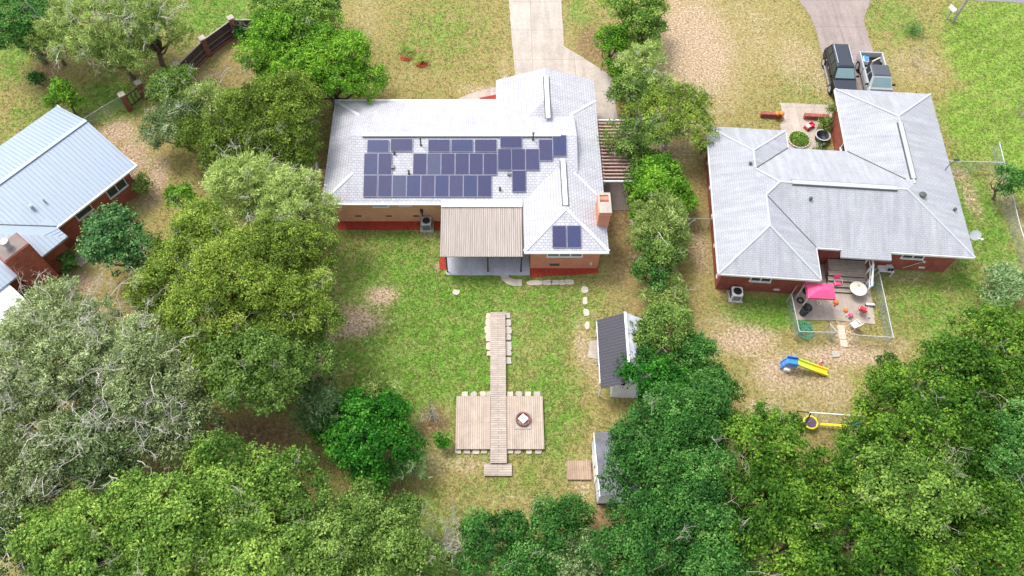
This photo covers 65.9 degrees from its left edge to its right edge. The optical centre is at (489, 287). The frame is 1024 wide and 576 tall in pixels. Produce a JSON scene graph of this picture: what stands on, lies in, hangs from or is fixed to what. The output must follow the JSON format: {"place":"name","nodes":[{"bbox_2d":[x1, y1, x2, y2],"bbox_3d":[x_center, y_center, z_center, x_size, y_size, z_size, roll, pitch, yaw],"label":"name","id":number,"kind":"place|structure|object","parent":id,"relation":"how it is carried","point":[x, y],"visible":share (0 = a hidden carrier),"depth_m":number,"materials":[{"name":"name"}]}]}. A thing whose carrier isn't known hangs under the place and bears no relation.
{"place":"outdoors","nodes":[
{"label":"outdoors","id":0,"kind":"place"},
{"bbox_2d":[0,0,1023,575],"bbox_3d":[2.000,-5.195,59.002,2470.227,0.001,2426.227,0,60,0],"label":"ground","id":1,"kind":"structure","parent":0,"point":[720,20],"depth_m":57.62,"materials":[{"name":"soil"}]},
{"bbox_2d":[0,0,50,64],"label":"oak tree","id":2,"kind":"object","parent":1,"relation":"on","point":[19,25],"visible":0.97,"depth_m":60.94,"materials":[{"name":"green plant"}]},
{"bbox_2d":[0,484,67,575],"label":"moss oak","id":3,"kind":"object","parent":1,"relation":"on","point":[4,523],"visible":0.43,"depth_m":40.73,"materials":[{"name":"green plant"}]},
{"bbox_2d":[40,75,85,114],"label":"young tree","id":4,"kind":"object","parent":1,"relation":"on","point":[57,86],"visible":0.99,"depth_m":61.69,"materials":[{"name":"green plant"}]},
{"bbox_2d":[0,357,128,523],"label":"moss oak","id":5,"kind":"object","parent":1,"relation":"on","point":[29,466],"visible":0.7,"depth_m":41.54,"materials":[{"name":"grey plant"}]},
{"bbox_2d":[0,105,139,334],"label":"brick house","id":6,"kind":"structure","parent":1,"relation":"on","point":[63,172],"depth_m":56.03,"materials":[{"name":"grey metal"}]},
{"bbox_2d":[2,475,160,575],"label":"sycamore tree","id":7,"kind":"object","parent":1,"relation":"on","point":[63,529],"visible":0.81,"depth_m":39.04,"materials":[{"name":"green plant"}]},
{"bbox_2d":[0,261,166,427],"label":"moss oak","id":8,"kind":"object","parent":1,"relation":"on","point":[35,339],"visible":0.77,"depth_m":43.65,"materials":[{"name":"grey plant"}]},
{"bbox_2d":[18,0,151,79],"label":"pecan tree","id":9,"kind":"object","parent":1,"relation":"on","point":[58,12],"visible":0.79,"depth_m":61.08,"materials":[{"name":"green plant"}]},
{"bbox_2d":[30,386,161,516],"bbox_3d":[-21.728,9.484,44.912,7.566,10.049,7.767,0,60,0],"label":"moss oak","id":10,"kind":"object","parent":1,"relation":"on","point":[90,449],"visible":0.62,"depth_m":42.42,"materials":[{"name":"green plant"}]},
{"bbox_2d":[77,21,149,80],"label":"pecan tree","id":11,"kind":"object","parent":1,"relation":"on","point":[117,55],"visible":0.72,"depth_m":61.94,"materials":[{"name":"green plant"}]},
{"bbox_2d":[74,198,166,276],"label":"magnolia tree","id":12,"kind":"object","parent":1,"relation":"on","point":[111,224],"visible":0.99,"depth_m":52.18,"materials":[{"name":"green plant"}]},
{"bbox_2d":[56,295,211,450],"bbox_3d":[-19.719,5.797,46.251,8.870,11.417,8.259,-28,64,-15],"label":"moss oak","id":13,"kind":"object","parent":1,"relation":"on","point":[126,348],"visible":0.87,"depth_m":43.63,"materials":[{"name":"grey plant"}]},
{"bbox_2d":[92,0,198,74],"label":"pecan tree","id":14,"kind":"object","parent":1,"relation":"on","point":[149,15],"visible":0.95,"depth_m":62.08,"materials":[{"name":"green plant"}]},
{"bbox_2d":[96,463,225,575],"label":"sycamore tree","id":15,"kind":"object","parent":1,"relation":"on","point":[159,546],"visible":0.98,"depth_m":38.95,"materials":[{"name":"green plant"}]},
{"bbox_2d":[119,241,204,324],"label":"live oak","id":16,"kind":"object","parent":1,"relation":"on","point":[150,275],"visible":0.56,"depth_m":47.53,"materials":[{"name":"green plant"}]},
{"bbox_2d":[104,372,228,470],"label":"moss oak","id":17,"kind":"object","parent":1,"relation":"on","point":[182,438],"visible":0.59,"depth_m":43.97,"materials":[{"name":"grey plant"}]},
{"bbox_2d":[140,60,199,112],"bbox_3d":[-24.547,-15.443,62.129,5.043,5.173,5.268,0,60,0],"label":"cherry laurel","id":18,"kind":"object","parent":1,"relation":"on","point":[155,85],"visible":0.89,"depth_m":60.81,"materials":[{"name":"green plant"}]},
{"bbox_2d":[134,78,214,152],"bbox_3d":[-23.859,-12.830,60.052,5.479,6.164,5.820,18,62,10],"label":"cherry laurel","id":19,"kind":"object","parent":1,"relation":"on","point":[165,130],"visible":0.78,"depth_m":58.86,"materials":[{"name":"green plant"}]},
{"bbox_2d":[145,267,253,392],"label":"live oak","id":20,"kind":"object","parent":1,"relation":"on","point":[235,312],"visible":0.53,"depth_m":45.04,"materials":[{"name":"green plant"}]},
{"bbox_2d":[143,193,257,279],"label":"live oak","id":21,"kind":"object","parent":1,"relation":"on","point":[195,220],"visible":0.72,"depth_m":48.94,"materials":[{"name":"green plant"}]},
{"bbox_2d":[164,64,241,126],"bbox_3d":[-21.608,-13.912,61.020,5.912,5.564,5.512,-34,65,-18],"label":"cherry laurel","id":22,"kind":"object","parent":1,"relation":"on","point":[203,89],"visible":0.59,"depth_m":59.84,"materials":[{"name":"green plant"}]},
{"bbox_2d":[171,14,251,77],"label":"brick pier fence","id":23,"kind":"object","parent":1,"relation":"on","point":[204,49],"visible":0.73,"depth_m":66.84,"materials":[{"name":"wood"}]},
{"bbox_2d":[171,98,268,177],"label":"oak tree","id":24,"kind":"object","parent":1,"relation":"on","point":[207,131],"visible":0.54,"depth_m":55.80,"materials":[{"name":"green plant"}]},
{"bbox_2d":[161,428,286,556],"bbox_3d":[-14.442,11.872,44.221,7.383,8.858,6.988,0,60,0],"label":"sycamore tree","id":25,"kind":"object","parent":1,"relation":"on","point":[227,492],"visible":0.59,"depth_m":42.10,"materials":[{"name":"green plant"}]},
{"bbox_2d":[163,213,302,334],"bbox_3d":[-15.578,0.560,49.046,7.951,11.809,6.976,-14,61,-8],"label":"live oak","id":26,"kind":"object","parent":1,"relation":"on","point":[225,254],"visible":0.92,"depth_m":45.49,"materials":[{"name":"green plant"}]},
{"bbox_2d":[189,137,302,231],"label":"cedar tree","id":27,"kind":"object","parent":1,"relation":"on","point":[222,179],"visible":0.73,"depth_m":52.12,"materials":[{"name":"green plant"}]},
{"bbox_2d":[181,308,319,420],"bbox_3d":[-13.813,4.931,46.850,7.614,11.246,6.620,0,60,0],"label":"live oak","id":28,"kind":"object","parent":1,"relation":"on","point":[256,380],"visible":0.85,"depth_m":44.25,"materials":[{"name":"green plant"}]},
{"bbox_2d":[178,477,322,575],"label":"sycamore tree","id":29,"kind":"object","parent":1,"relation":"on","point":[245,550],"visible":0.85,"depth_m":39.51,"materials":[{"name":"green plant"}]},
{"bbox_2d":[214,64,330,168],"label":"oak tree","id":30,"kind":"object","parent":1,"relation":"on","point":[253,98],"visible":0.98,"depth_m":54.82,"materials":[{"name":"green plant"}]},
{"bbox_2d":[230,6,317,81],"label":"sweetgum tree","id":31,"kind":"object","parent":1,"relation":"on","point":[258,38],"visible":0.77,"depth_m":59.91,"materials":[{"name":"green plant"}]},
{"bbox_2d":[221,441,334,552],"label":"sycamore tree","id":32,"kind":"object","parent":1,"relation":"on","point":[284,482],"visible":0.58,"depth_m":42.60,"materials":[{"name":"green plant"}]},
{"bbox_2d":[238,118,325,183],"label":"oak tree","id":33,"kind":"object","parent":1,"relation":"on","point":[302,151],"visible":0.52,"depth_m":55.16,"materials":[{"name":"green plant"}]},
{"bbox_2d":[242,197,341,300],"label":"live oak","id":34,"kind":"object","parent":1,"relation":"on","point":[301,263],"visible":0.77,"depth_m":49.18,"materials":[{"name":"green plant"}]},
{"bbox_2d":[240,158,345,242],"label":"cedar tree","id":35,"kind":"object","parent":1,"relation":"on","point":[293,207],"visible":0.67,"depth_m":52.29,"materials":[{"name":"green plant"}]},
{"bbox_2d":[243,0,347,46],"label":"sweetgum tree","id":36,"kind":"object","parent":1,"relation":"on","point":[307,12],"visible":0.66,"depth_m":60.91,"materials":[{"name":"green plant"}]},
{"bbox_2d":[242,265,349,352],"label":"live oak","id":37,"kind":"object","parent":1,"relation":"on","point":[290,321],"visible":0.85,"depth_m":46.40,"materials":[{"name":"green plant"}]},
{"bbox_2d":[246,311,349,398],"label":"live oak","id":38,"kind":"object","parent":1,"relation":"on","point":[322,342],"visible":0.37,"depth_m":46.89,"materials":[{"name":"green plant"}]},
{"bbox_2d":[255,505,357,575],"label":"bay tree","id":39,"kind":"object","parent":1,"relation":"on","point":[327,565],"visible":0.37,"depth_m":40.64,"materials":[{"name":"green plant"}]},
{"bbox_2d":[287,373,346,432],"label":"cedar tree","id":40,"kind":"object","parent":1,"relation":"on","point":[315,394],"visible":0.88,"depth_m":47.65,"materials":[{"name":"green plant"}]},
{"bbox_2d":[261,19,390,109],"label":"sweetgum tree","id":41,"kind":"object","parent":1,"relation":"on","point":[324,50],"visible":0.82,"depth_m":59.17,"materials":[{"name":"green plant"}]},
{"bbox_2d":[291,471,414,575],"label":"bay tree","id":42,"kind":"object","parent":1,"relation":"on","point":[362,511],"visible":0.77,"depth_m":41.92,"materials":[{"name":"green plant"}]},
{"bbox_2d":[296,384,430,497],"bbox_3d":[-7.610,8.428,48.160,6.460,5.525,8.097,-40,67,-20],"label":"camphor tree","id":43,"kind":"object","parent":1,"relation":"on","point":[362,440],"visible":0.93,"depth_m":46.83,"materials":[{"name":"green plant"}]},
{"bbox_2d":[348,369,406,408],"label":"cedar tree","id":44,"kind":"object","parent":1,"relation":"on","point":[375,379],"visible":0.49,"depth_m":49.47,"materials":[{"name":"green plant"}]},
{"bbox_2d":[338,221,440,229],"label":"brick wall","id":45,"kind":"structure","parent":1,"relation":"on","point":[381,225],"depth_m":58.64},
{"bbox_2d":[352,488,447,575],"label":"bay tree","id":46,"kind":"object","parent":1,"relation":"on","point":[413,558],"visible":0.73,"depth_m":41.99,"materials":[{"name":"green plant"}]},
{"bbox_2d":[390,447,432,485],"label":"cedar tree","id":47,"kind":"object","parent":1,"relation":"on","point":[408,466],"visible":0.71,"depth_m":47.30,"materials":[{"name":"green plant"}]},
{"bbox_2d":[322,68,611,271],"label":"brick house","id":48,"kind":"structure","parent":1,"relation":"on","point":[480,177],"depth_m":56.60,"materials":[{"name":"grey"}]},
{"bbox_2d":[455,396,489,449],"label":"deck platform","id":49,"kind":"structure","parent":1,"relation":"on","point":[472,422],"depth_m":50.64,"materials":[{"name":"wood"}]},
{"bbox_2d":[447,221,529,275],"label":"patio","id":50,"kind":"structure","parent":1,"relation":"on","point":[473,266],"depth_m":56.76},
{"bbox_2d":[453,501,533,575],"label":"holly tree","id":51,"kind":"object","parent":1,"relation":"on","point":[484,538],"visible":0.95,"depth_m":43.53,"materials":[{"name":"green plant"}]},
{"bbox_2d":[490,312,506,463],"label":"boardwalk","id":52,"kind":"structure","parent":1,"relation":"on","point":[498,444],"depth_m":51.78,"materials":[{"name":"wood"}]},
{"bbox_2d":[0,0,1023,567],"bbox_3d":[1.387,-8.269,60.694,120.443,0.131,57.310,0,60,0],"label":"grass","id":53,"kind":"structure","parent":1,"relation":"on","point":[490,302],"depth_m":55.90,"materials":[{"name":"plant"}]},
{"bbox_2d":[507,396,543,449],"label":"deck platform","id":54,"kind":"structure","parent":1,"relation":"on","point":[532,438],"depth_m":50.57,"materials":[{"name":"wood"}]},
{"bbox_2d":[489,524,561,575],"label":"holly tree","id":55,"kind":"object","parent":1,"relation":"on","point":[510,562],"visible":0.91,"depth_m":42.79,"materials":[{"name":"green plant"}]},
{"bbox_2d":[518,481,597,575],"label":"holly tree","id":56,"kind":"object","parent":1,"relation":"on","point":[558,516],"visible":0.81,"depth_m":43.91,"materials":[{"name":"green plant"}]},
{"bbox_2d":[547,525,615,575],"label":"holly tree","id":57,"kind":"object","parent":1,"relation":"on","point":[573,548],"visible":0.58,"depth_m":42.34,"materials":[{"name":"green plant"}]},
{"bbox_2d":[599,145,632,187],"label":"gravel","id":58,"kind":"structure","parent":1,"relation":"on","point":[613,165],"depth_m":61.33,"materials":[{"name":"gravel"}]},
{"bbox_2d":[597,119,636,184],"bbox_3d":[9.540,-9.673,60.075,2.720,2.620,6.044,0,60,0],"label":"pergola","id":59,"kind":"object","parent":58,"relation":"on","point":[602,153],"visible":0.39,"depth_m":58.54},
{"bbox_2d":[592,23,641,70],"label":"privet tree","id":60,"kind":"object","parent":1,"relation":"on","point":[616,35],"visible":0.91,"depth_m":63.53,"materials":[{"name":"green plant"}]},
{"bbox_2d":[591,431,647,504],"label":"garden shed","id":61,"kind":"structure","parent":1,"relation":"on","point":[598,448],"depth_m":47.76,"materials":[{"name":"white metal"}]},
{"bbox_2d":[595,312,646,397],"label":"garden shed","id":62,"kind":"structure","parent":1,"relation":"on","point":[614,338],"depth_m":50.93,"materials":[{"name":"white metal"}]},
{"bbox_2d":[596,103,665,165],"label":"pear tree","id":63,"kind":"object","parent":1,"relation":"on","point":[621,145],"visible":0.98,"depth_m":57.66,"materials":[{"name":"green plant"}]},
{"bbox_2d":[593,0,670,38],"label":"privet tree","id":64,"kind":"object","parent":1,"relation":"on","point":[639,14],"visible":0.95,"depth_m":63.97,"materials":[{"name":"green plant"}]},
{"bbox_2d":[604,70,669,116],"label":"privet tree","id":65,"kind":"object","parent":1,"relation":"on","point":[631,83],"visible":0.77,"depth_m":60.99,"materials":[{"name":"green plant"}]},
{"bbox_2d":[610,37,666,92],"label":"cedar tree","id":66,"kind":"object","parent":1,"relation":"on","point":[632,54],"visible":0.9,"depth_m":61.87,"materials":[{"name":"green plant"}]},
{"bbox_2d":[575,481,719,575],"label":"water oak","id":67,"kind":"object","parent":1,"relation":"on","point":[680,537],"visible":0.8,"depth_m":40.33,"materials":[{"name":"green plant"}]},
{"bbox_2d":[629,12,668,58],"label":"privet tree","id":68,"kind":"object","parent":1,"relation":"on","point":[659,25],"visible":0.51,"depth_m":64.53,"materials":[{"name":"green plant"}]},
{"bbox_2d":[627,252,674,297],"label":"privet tree","id":69,"kind":"object","parent":1,"relation":"on","point":[660,272],"visible":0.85,"depth_m":53.85,"materials":[{"name":"green plant"}]},
{"bbox_2d":[612,351,692,418],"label":"privet tree","id":70,"kind":"object","parent":1,"relation":"on","point":[653,371],"visible":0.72,"depth_m":48.50,"materials":[{"name":"green plant"}]},
{"bbox_2d":[615,147,690,217],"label":"privet tree","id":71,"kind":"object","parent":1,"relation":"on","point":[654,168],"visible":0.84,"depth_m":56.17,"materials":[{"name":"green plant"}]},
{"bbox_2d":[591,394,721,506],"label":"water oak","id":72,"kind":"object","parent":1,"relation":"on","point":[640,450],"visible":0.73,"depth_m":42.26,"materials":[{"name":"green plant"}]},
{"bbox_2d":[626,186,693,246],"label":"cedar tree","id":73,"kind":"object","parent":1,"relation":"on","point":[669,204],"visible":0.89,"depth_m":54.63,"materials":[{"name":"green plant"}]},
{"bbox_2d":[629,230,691,274],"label":"cedar tree","id":74,"kind":"object","parent":1,"relation":"on","point":[648,245],"visible":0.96,"depth_m":53.63,"materials":[{"name":"green plant"}]},
{"bbox_2d":[635,266,699,318],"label":"cedar tree","id":75,"kind":"object","parent":1,"relation":"on","point":[678,294],"visible":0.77,"depth_m":53.72,"materials":[{"name":"green plant"}]},
{"bbox_2d":[620,63,721,150],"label":"pear tree","id":76,"kind":"object","parent":1,"relation":"on","point":[684,113],"visible":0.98,"depth_m":58.45,"materials":[{"name":"green plant"}]},
{"bbox_2d":[636,298,714,362],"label":"privet tree","id":77,"kind":"object","parent":1,"relation":"on","point":[664,315],"visible":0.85,"depth_m":50.32,"materials":[{"name":"green plant"}]},
{"bbox_2d":[628,373,732,473],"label":"water oak","id":78,"kind":"object","parent":1,"relation":"on","point":[680,414],"visible":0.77,"depth_m":43.18,"materials":[{"name":"green plant"}]},
{"bbox_2d":[628,439,748,558],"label":"water oak","id":79,"kind":"object","parent":1,"relation":"on","point":[681,489],"visible":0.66,"depth_m":40.66,"materials":[{"name":"green plant"}]},
{"bbox_2d":[664,328,725,390],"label":"privet tree","id":80,"kind":"object","parent":1,"relation":"on","point":[698,345],"visible":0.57,"depth_m":49.34,"materials":[{"name":"green plant"}]},
{"bbox_2d":[681,361,749,419],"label":"privet tree","id":81,"kind":"object","parent":1,"relation":"on","point":[711,371],"visible":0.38,"depth_m":47.91,"materials":[{"name":"green plant"}]},
{"bbox_2d":[652,502,781,575],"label":"water oak","id":82,"kind":"object","parent":1,"relation":"on","point":[732,562],"visible":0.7,"depth_m":39.59,"materials":[{"name":"green plant"}]},
{"bbox_2d":[713,450,819,567],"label":"laurel oak","id":83,"kind":"object","parent":1,"relation":"on","point":[790,502],"visible":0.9,"depth_m":40.06,"materials":[{"name":"green plant"}]},
{"bbox_2d":[714,394,822,491],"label":"laurel oak","id":84,"kind":"object","parent":1,"relation":"on","point":[770,430],"visible":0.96,"depth_m":41.93,"materials":[{"name":"green plant"}]},
{"bbox_2d":[736,501,852,575],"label":"laurel oak","id":85,"kind":"object","parent":1,"relation":"on","point":[799,540],"visible":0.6,"depth_m":39.69,"materials":[{"name":"green plant"}]},
{"bbox_2d":[793,264,874,323],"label":"patio","id":86,"kind":"structure","parent":1,"relation":"on","point":[852,303],"depth_m":55.16,"materials":[{"name":"concrete"}]},
{"bbox_2d":[824,259,873,293],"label":"porch steps","id":87,"kind":"structure","parent":86,"relation":"on","point":[850,271],"depth_m":55.73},
{"bbox_2d":[788,447,887,549],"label":"laurel oak","id":88,"kind":"object","parent":1,"relation":"on","point":[823,481],"visible":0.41,"depth_m":41.89,"materials":[{"name":"green plant"}]},
{"bbox_2d":[805,417,903,508],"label":"laurel oak","id":89,"kind":"object","parent":1,"relation":"on","point":[862,434],"visible":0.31,"depth_m":44.14,"materials":[{"name":"green plant"}]},
{"bbox_2d":[796,497,927,575],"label":"laurel oak","id":90,"kind":"object","parent":1,"relation":"on","point":[888,541],"visible":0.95,"depth_m":39.02,"materials":[{"name":"green plant"}]},
{"bbox_2d":[843,363,937,442],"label":"laurel oak","id":91,"kind":"object","parent":1,"relation":"on","point":[890,393],"visible":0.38,"depth_m":46.71,"materials":[{"name":"green plant"}]},
{"bbox_2d":[841,497,979,575],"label":"laurel oak","id":92,"kind":"object","parent":1,"relation":"on","point":[952,556],"visible":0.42,"depth_m":39.16,"materials":[{"name":"green plant"}]},
{"bbox_2d":[846,431,997,568],"bbox_3d":[22.199,11.882,43.115,6.930,10.757,7.029,32,65,17],"label":"laurel oak","id":93,"kind":"object","parent":1,"relation":"on","point":[942,506],"visible":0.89,"depth_m":40.03,"materials":[{"name":"green plant"}]},
{"bbox_2d":[864,373,1000,492],"bbox_3d":[23.932,9.088,44.628,6.663,10.931,5.905,-12,61,-7],"label":"laurel oak","id":94,"kind":"object","parent":1,"relation":"on","point":[956,405],"visible":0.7,"depth_m":41.47,"materials":[{"name":"green plant"}]},
{"bbox_2d":[896,325,1018,419],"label":"laurel oak","id":95,"kind":"object","parent":1,"relation":"on","point":[956,356],"visible":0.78,"depth_m":43.62,"materials":[{"name":"green plant"}]},
{"bbox_2d":[918,462,1023,567],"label":"laurel oak","id":96,"kind":"object","parent":1,"relation":"on","point":[993,497],"visible":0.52,"depth_m":40.49,"materials":[{"name":"green plant"}]},
{"bbox_2d":[938,505,1023,575],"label":"laurel oak","id":97,"kind":"object","parent":1,"relation":"on","point":[1011,548],"visible":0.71,"depth_m":39.63,"materials":[{"name":"green plant"}]},
{"bbox_2d":[943,296,1023,375],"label":"laurel oak","id":98,"kind":"object","parent":1,"relation":"on","point":[993,319],"visible":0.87,"depth_m":45.97,"materials":[{"name":"green plant"}]},
{"bbox_2d":[953,388,1023,505],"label":"laurel oak","id":99,"kind":"object","parent":1,"relation":"on","point":[1012,428],"visible":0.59,"depth_m":41.31,"materials":[{"name":"green plant"}]},
{"bbox_2d":[957,338,1023,418],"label":"laurel oak","id":100,"kind":"object","parent":1,"relation":"on","point":[1012,375],"visible":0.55,"depth_m":43.71,"materials":[{"name":"green plant"}]},
{"bbox_2d":[972,259,1023,308],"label":"juniper bush","id":101,"kind":"object","parent":1,"relation":"on","point":[1007,280],"visible":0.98,"depth_m":54.27,"materials":[{"name":"green plant"}]},
{"bbox_2d":[990,162,1023,199],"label":"holly tree","id":102,"kind":"object","parent":1,"relation":"on","point":[1016,177],"visible":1,"depth_m":57.42,"materials":[{"name":"green plant"}]},
{"bbox_2d":[509,0,617,118],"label":"driveway","id":103,"kind":"structure","parent":0,"point":[537,34],"depth_m":67.84,"materials":[{"name":"concrete"}]},
{"bbox_2d":[780,103,831,149],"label":"patio","id":104,"kind":"structure","parent":0,"point":[793,120],"depth_m":63.94,"materials":[{"name":"concrete"}]},
{"bbox_2d":[705,88,975,293],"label":"brick house","id":105,"kind":"structure","parent":0,"point":[877,185],"depth_m":55.23,"materials":[{"name":"grey"}]},
{"bbox_2d":[799,0,894,101],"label":"driveway","id":106,"kind":"structure","parent":0,"point":[838,21],"depth_m":69.38,"materials":[{"name":"concrete"}]},
{"bbox_2d":[821,44,858,98],"bbox_3d":[29.000,-17.939,65.229,2.400,1.951,5.100,2,60,1],"label":"parked suv","id":107,"kind":"object","parent":106,"relation":"on","point":[837,63],"visible":0.75,"depth_m":64.62,"materials":[{"name":"black paint"}]},
{"bbox_2d":[855,51,895,91],"bbox_3d":[31.754,-17.275,64.918,2.400,1.826,5.640,3,60,1],"label":"pickup truck","id":108,"kind":"object","parent":106,"relation":"on","point":[876,75],"visible":0.59,"depth_m":64.30,"materials":[{"name":"silver metal"}]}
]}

